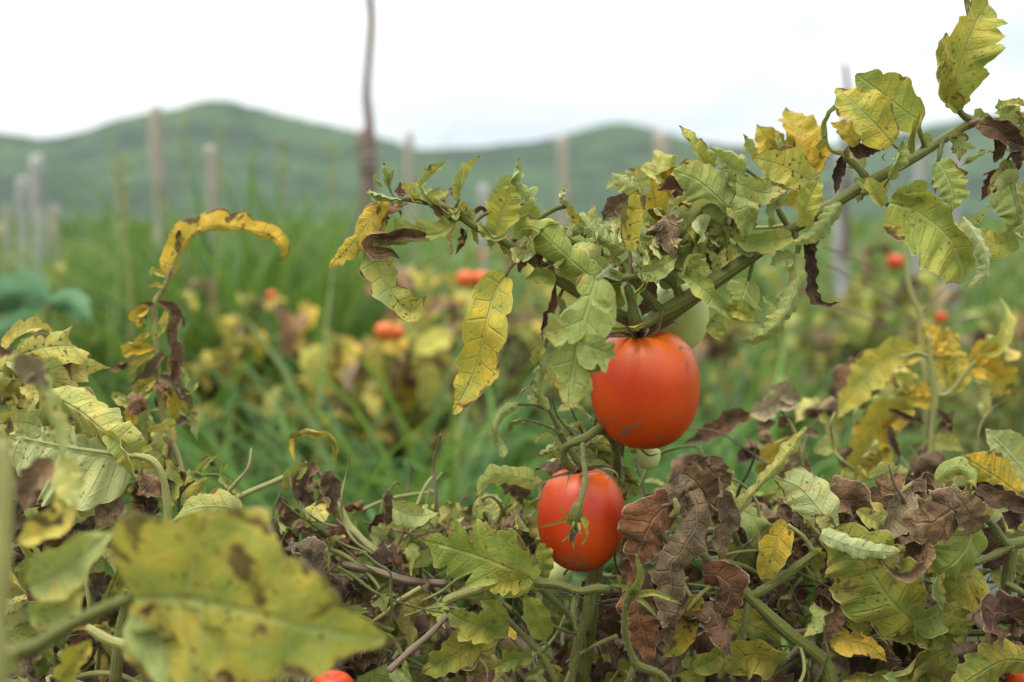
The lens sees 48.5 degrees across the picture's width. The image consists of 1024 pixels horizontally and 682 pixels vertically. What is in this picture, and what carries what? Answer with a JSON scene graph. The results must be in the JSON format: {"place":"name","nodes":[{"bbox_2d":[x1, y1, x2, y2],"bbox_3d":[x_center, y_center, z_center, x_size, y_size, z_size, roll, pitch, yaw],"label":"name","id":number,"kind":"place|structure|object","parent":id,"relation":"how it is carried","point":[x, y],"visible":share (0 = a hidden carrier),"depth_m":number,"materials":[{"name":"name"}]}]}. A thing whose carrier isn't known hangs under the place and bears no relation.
{"place":"outdoors","nodes":[
{"label":"outdoors","id":0,"kind":"place"},
{"bbox_2d":[0,100,1023,220],"bbox_3d":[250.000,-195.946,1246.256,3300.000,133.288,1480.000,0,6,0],"label":"hills","id":1,"kind":"structure","parent":0,"point":[598,154],"depth_m":1050.50,"materials":[{"name":"green plant"}]},
{"bbox_2d":[0,0,1023,148],"label":"sky","id":2,"kind":"structure","parent":0,"point":[512,71],"materials":[{"name":"white"}]},
{"bbox_2d":[0,121,1023,670],"bbox_3d":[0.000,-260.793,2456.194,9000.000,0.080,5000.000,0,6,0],"label":"ground","id":3,"kind":"structure","parent":0,"point":[516,299],"depth_m":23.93,"materials":[{"name":"green plant"}]},
{"bbox_2d":[1,206,12,273],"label":"wooden stake","id":4,"kind":"object","parent":3,"relation":"on","point":[6,230],"visible":0.52,"depth_m":11.92,"materials":[{"name":"grey wood"}]},
{"bbox_2d":[16,176,27,270],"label":"wooden stake","id":5,"kind":"object","parent":3,"relation":"on","point":[21,198],"visible":0.52,"depth_m":8.92,"materials":[{"name":"grey wood"}]},
{"bbox_2d":[28,154,46,278],"bbox_3d":[-2.905,-0.510,6.986,0.106,1.263,0.086,0,6,0],"label":"wooden stake","id":6,"kind":"object","parent":3,"relation":"on","point":[35,180],"visible":0.45,"depth_m":6.92,"materials":[{"name":"grey wood"}]},
{"bbox_2d":[0,271,91,349],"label":"broadleaf weed","id":7,"kind":"object","parent":3,"relation":"on","point":[23,294],"visible":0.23,"depth_m":1.75,"materials":[{"name":"green plant"}]},
{"bbox_2d":[49,204,60,277],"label":"wooden stake","id":8,"kind":"object","parent":3,"relation":"on","point":[55,210],"visible":0.43,"depth_m":9.93,"materials":[{"name":"grey wood"}]},
{"bbox_2d":[13,260,189,378],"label":"tomato bush","id":9,"kind":"object","parent":3,"relation":"on","point":[58,278],"visible":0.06,"depth_m":2.96,"materials":[{"name":"green plant"}]},
{"bbox_2d":[99,130,141,373],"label":"seed stalk","id":10,"kind":"object","parent":3,"relation":"on","point":[114,176],"visible":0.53,"depth_m":2.61,"materials":[{"name":"green plant"}]},
{"bbox_2d":[101,151,140,426],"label":"seed stalk","id":11,"kind":"object","parent":3,"relation":"on","point":[124,198],"visible":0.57,"depth_m":2.41,"materials":[{"name":"green plant"}]},
{"bbox_2d":[148,105,166,255],"bbox_3d":[-1.544,-0.350,4.992,0.072,1.351,0.063,0,6,0],"label":"wooden stake","id":12,"kind":"object","parent":3,"relation":"on","point":[156,150],"visible":0.4,"depth_m":4.92,"materials":[{"name":"grey wood"}]},
{"bbox_2d":[173,112,195,305],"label":"seed stalk","id":13,"kind":"object","parent":3,"relation":"on","point":[183,156],"visible":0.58,"depth_m":3.21,"materials":[{"name":"green plant"}]},
{"bbox_2d":[111,207,289,470],"bbox_3d":[-0.209,0.315,0.791,0.118,0.810,0.054,1,6,11],"label":"tomato plant","id":14,"kind":"object","parent":3,"relation":"on","point":[145,384],"visible":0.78,"depth_m":0.76,"materials":[{"name":"yellow plant"}]},
{"bbox_2d":[204,145,216,244],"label":"wooden stake","id":15,"kind":"object","parent":3,"relation":"on","point":[212,195],"visible":0.29,"depth_m":6.91,"materials":[{"name":"grey wood"}]},
{"bbox_2d":[204,122,231,349],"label":"seed stalk","id":16,"kind":"object","parent":3,"relation":"on","point":[219,168],"visible":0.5,"depth_m":3.01,"materials":[{"name":"green plant"}]},
{"bbox_2d":[0,316,438,681],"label":"tomato plant","id":17,"kind":"object","parent":3,"relation":"on","point":[216,585],"visible":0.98,"depth_m":0.45,"materials":[{"name":"green plant"}]},
{"bbox_2d":[313,670,353,681],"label":"tomato","id":18,"kind":"object","parent":17,"relation":"attached to","point":[335,676],"visible":0.89,"depth_m":0.58,"materials":[{"name":"red food"}]},
{"bbox_2d":[177,278,356,488],"bbox_3d":[-0.530,0.203,2.510,0.435,0.672,0.342,5,8,42],"label":"tomato bush","id":19,"kind":"object","parent":3,"relation":"on","point":[227,324],"visible":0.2,"depth_m":2.50,"materials":[{"name":"yellow plant"}]},
{"bbox_2d":[266,291,276,299],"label":"tomato","id":20,"kind":"object","parent":19,"relation":"hanging from","point":[271,295],"visible":1,"depth_m":2.19,"materials":[{"name":"orange food"}]},
{"bbox_2d":[271,136,295,285],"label":"seed stalk","id":21,"kind":"object","parent":3,"relation":"on","point":[284,173],"visible":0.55,"depth_m":3.00,"materials":[{"name":"green plant"}]},
{"bbox_2d":[321,137,348,329],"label":"seed stalk","id":22,"kind":"object","parent":3,"relation":"on","point":[331,149],"visible":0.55,"depth_m":3.01,"materials":[{"name":"green plant"}]},
{"bbox_2d":[282,315,436,480],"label":"tomato bush","id":23,"kind":"object","parent":3,"relation":"on","point":[343,408],"visible":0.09,"depth_m":2.30,"materials":[{"name":"green plant"}]},
{"bbox_2d":[263,275,466,495],"bbox_3d":[-0.288,0.210,2.276,0.423,0.708,0.367,0,6,0],"label":"tomato bush","id":24,"kind":"object","parent":3,"relation":"on","point":[417,387],"visible":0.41,"depth_m":2.21,"materials":[{"name":"yellow plant"}]},
{"bbox_2d":[375,322,395,340],"bbox_3d":[-0.229,-0.017,2.050,0.038,0.034,0.038,0,6,0],"label":"tomato","id":25,"kind":"object","parent":24,"relation":"on","point":[385,331],"visible":1,"depth_m":2.04,"materials":[{"name":"food"}]},
{"bbox_2d":[393,325,404,339],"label":"tomato","id":26,"kind":"object","parent":24,"relation":"on","point":[400,333],"visible":0.68,"depth_m":2.09,"materials":[{"name":"food"}]},
{"bbox_2d":[456,270,475,287],"bbox_3d":[-0.091,-0.122,2.250,0.038,0.034,0.038,0,6,0],"label":"tomato","id":27,"kind":"object","parent":24,"relation":"hanging from","point":[465,278],"visible":1,"depth_m":2.24,"materials":[{"name":"food"}]},
{"bbox_2d":[353,0,380,283],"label":"wooden stake","id":28,"kind":"object","parent":3,"relation":"on","point":[366,147],"visible":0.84,"depth_m":3.91,"materials":[{"name":"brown wood"}]},
{"bbox_2d":[404,131,415,286],"bbox_3d":[-0.487,-0.365,5.492,0.078,1.278,0.068,0,6,0],"label":"wooden stake","id":29,"kind":"object","parent":3,"relation":"on","point":[408,168],"visible":0.28,"depth_m":5.43,"materials":[{"name":"grey wood"}]},
{"bbox_2d":[363,262,518,478],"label":"tomato bush","id":30,"kind":"object","parent":3,"relation":"on","point":[433,307],"visible":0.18,"depth_m":2.47,"materials":[{"name":"yellow plant"}]},
{"bbox_2d":[473,271,487,285],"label":"tomato","id":31,"kind":"object","parent":30,"relation":"hanging from","point":[479,275],"visible":0.38,"depth_m":2.27,"materials":[{"name":"food"}]},
{"bbox_2d":[235,429,658,681],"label":"tomato plant","id":32,"kind":"object","parent":3,"relation":"on","point":[478,557],"visible":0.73,"depth_m":0.68,"materials":[{"name":"green plant"}]},
{"bbox_2d":[538,562,572,583],"bbox_3d":[0.026,0.140,0.680,0.021,0.015,0.021,0,6,0],"label":"tomato","id":33,"kind":"object","parent":32,"relation":"on","point":[556,572],"visible":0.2,"depth_m":0.67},
{"bbox_2d":[403,580,1016,594],"bbox_3d":[0.016,0.156,0.730,0.822,0.013,0.003,0,6,0],"label":"wire","id":34,"kind":"object","parent":32,"relation":"attached to","point":[700,588],"visible":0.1,"depth_m":0.73,"materials":[{"name":"black"}]},
{"bbox_2d":[477,184,489,271],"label":"wooden stake","id":35,"kind":"object","parent":3,"relation":"on","point":[483,193],"visible":0.32,"depth_m":8.91,"materials":[{"name":"grey wood"}]},
{"bbox_2d":[382,461,621,615],"bbox_3d":[-0.177,0.388,1.686,0.817,0.512,0.868,3,7,26],"label":"grass clump","id":36,"kind":"object","parent":3,"relation":"on","point":[497,493],"visible":0.02,"depth_m":1.57,"materials":[{"name":"green plant"}]},
{"bbox_2d":[7,588,1022,681],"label":"dead foliage","id":37,"kind":"object","parent":3,"relation":"on","point":[421,622],"visible":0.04,"depth_m":1.07,"materials":[{"name":"brown plant"}]},
{"bbox_2d":[433,235,607,454],"bbox_3d":[0.022,0.121,2.766,0.454,0.782,0.378,0,6,0],"label":"tomato bush","id":38,"kind":"object","parent":3,"relation":"on","point":[463,298],"visible":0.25,"depth_m":2.71,"materials":[{"name":"green plant"}]},
{"bbox_2d":[493,245,593,428],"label":"tomato bush","id":39,"kind":"object","parent":3,"relation":"on","point":[530,309],"visible":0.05,"depth_m":2.99,"materials":[{"name":"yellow plant"}]},
{"bbox_2d":[556,135,570,309],"bbox_3d":[0.318,-0.567,6.980,0.106,1.374,0.085,0,6,0],"label":"wooden stake","id":40,"kind":"object","parent":3,"relation":"on","point":[563,167],"visible":0.34,"depth_m":6.90,"materials":[{"name":"grey wood"}]},
{"bbox_2d":[653,129,669,284],"bbox_3d":[0.786,-0.441,5.987,0.105,1.332,0.088,0,6,0],"label":"wooden stake","id":41,"kind":"object","parent":3,"relation":"on","point":[660,139],"visible":0.1,"depth_m":5.89,"materials":[{"name":"grey wood"}]},
{"bbox_2d":[329,0,1023,681],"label":"tomato plant","id":42,"kind":"object","parent":3,"relation":"on","point":[715,210],"visible":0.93,"depth_m":0.62,"materials":[{"name":"green plant"}]},
{"bbox_2d":[534,425,624,571],"bbox_3d":[0.037,0.090,0.629,0.053,0.082,0.074,0,6,0],"label":"tomato","id":43,"kind":"object","parent":42,"relation":"hanging from","point":[603,505],"visible":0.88,"depth_m":0.62,"materials":[{"name":"red plant"}]},
{"bbox_2d":[590,309,699,448],"bbox_3d":[0.074,0.021,0.634,0.062,0.082,0.077,0,6,0],"label":"tomato","id":44,"kind":"object","parent":42,"relation":"attached to","point":[645,393],"visible":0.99,"depth_m":0.62,"materials":[{"name":"red plant"}]},
{"bbox_2d":[636,448,660,468],"bbox_3d":[0.081,0.069,0.680,0.015,0.016,0.015,0,6,0],"label":"tomato","id":45,"kind":"object","parent":42,"relation":"attached to","point":[644,461],"visible":0.64,"depth_m":0.67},
{"bbox_2d":[645,283,708,347],"bbox_3d":[0.098,-0.015,0.675,0.038,0.042,0.038,0,6,0],"label":"tomato","id":46,"kind":"object","parent":42,"relation":"attached to","point":[692,323],"visible":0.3,"depth_m":0.66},
{"bbox_2d":[612,380,825,676],"bbox_3d":[0.135,0.375,0.786,0.170,0.691,0.200,0,6,0],"label":"tomato plant","id":47,"kind":"object","parent":3,"relation":"on","point":[784,396],"visible":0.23,"depth_m":0.78,"materials":[{"name":"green plant"}]},
{"bbox_2d":[677,300,817,446],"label":"tomato bush","id":48,"kind":"object","parent":3,"relation":"on","point":[703,348],"visible":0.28,"depth_m":2.89,"materials":[{"name":"green plant"}]},
{"bbox_2d":[533,426,1023,681],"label":"tomato plant","id":49,"kind":"object","parent":3,"relation":"on","point":[874,584],"visible":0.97,"depth_m":0.62,"materials":[{"name":"green plant"}]},
{"bbox_2d":[1005,672,1023,681],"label":"tomato","id":50,"kind":"object","parent":49,"relation":"attached to","point":[1012,677],"visible":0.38,"depth_m":0.66,"materials":[{"name":"red food"}]},
{"bbox_2d":[719,243,924,468],"bbox_3d":[0.817,0.117,2.974,0.500,0.746,0.401,6,9,44],"label":"tomato bush","id":51,"kind":"object","parent":3,"relation":"on","point":[873,297],"visible":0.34,"depth_m":2.97,"materials":[{"name":"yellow plant"}]},
{"bbox_2d":[832,63,852,331],"bbox_3d":[1.761,-0.625,6.074,0.101,1.685,0.150,0,6,0],"label":"wooden stake","id":52,"kind":"object","parent":3,"relation":"on","point":[841,236],"visible":0.51,"depth_m":6.04,"materials":[{"name":"grey wood"}]},
{"bbox_2d":[740,263,960,476],"bbox_3d":[0.872,0.141,2.983,0.566,0.696,0.349,6,8,43],"label":"tomato bush","id":53,"kind":"object","parent":3,"relation":"on","point":[859,330],"visible":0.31,"depth_m":2.86,"materials":[{"name":"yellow plant"}]},
{"bbox_2d":[687,296,1023,604],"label":"tomato plant","id":54,"kind":"object","parent":3,"relation":"on","point":[886,417],"visible":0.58,"depth_m":0.84,"materials":[{"name":"yellow plant"}]},
{"bbox_2d":[737,338,1023,595],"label":"mulch film","id":55,"kind":"object","parent":3,"relation":"on","point":[985,576],"depth_m":2.46,"materials":[{"name":"plastic"}]},
{"bbox_2d":[824,241,993,454],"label":"dry vine","id":56,"kind":"object","parent":3,"relation":"on","point":[917,308],"visible":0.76,"depth_m":1.00,"materials":[{"name":"plant"}]},
{"bbox_2d":[910,146,925,293],"bbox_3d":[3.200,-0.808,8.963,0.135,1.448,0.100,0,6,0],"label":"wooden stake","id":57,"kind":"object","parent":3,"relation":"on","point":[919,173],"visible":0.2,"depth_m":8.89,"materials":[{"name":"grey wood"}]},
{"bbox_2d":[869,297,1023,460],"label":"tomato bush","id":58,"kind":"object","parent":3,"relation":"on","point":[996,310],"visible":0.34,"depth_m":2.87,"materials":[{"name":"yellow plant"}]},
{"bbox_2d":[886,254,903,269],"bbox_3d":[0.842,-0.173,2.500,0.038,0.034,0.038,0,6,0],"label":"tomato","id":59,"kind":"object","parent":58,"relation":"on","point":[894,261],"visible":1,"depth_m":2.49,"materials":[{"name":"red food"}]},
{"bbox_2d":[934,312,947,322],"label":"tomato","id":60,"kind":"object","parent":58,"relation":"attached to","point":[940,317],"visible":1,"depth_m":2.49,"materials":[{"name":"red food"}]},
{"bbox_2d":[943,141,963,328],"bbox_3d":[2.897,-0.645,7.473,0.135,1.437,0.102,0,6,0],"label":"wooden stake","id":61,"kind":"object","parent":3,"relation":"on","point":[955,211],"visible":0.11,"depth_m":7.41,"materials":[{"name":"grey wood"}]},
{"bbox_2d":[996,311,1023,497],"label":"tomato bush","id":62,"kind":"object","parent":3,"relation":"on","point":[1012,418],"visible":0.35,"depth_m":2.85,"materials":[{"name":"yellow plant"}]}
]}

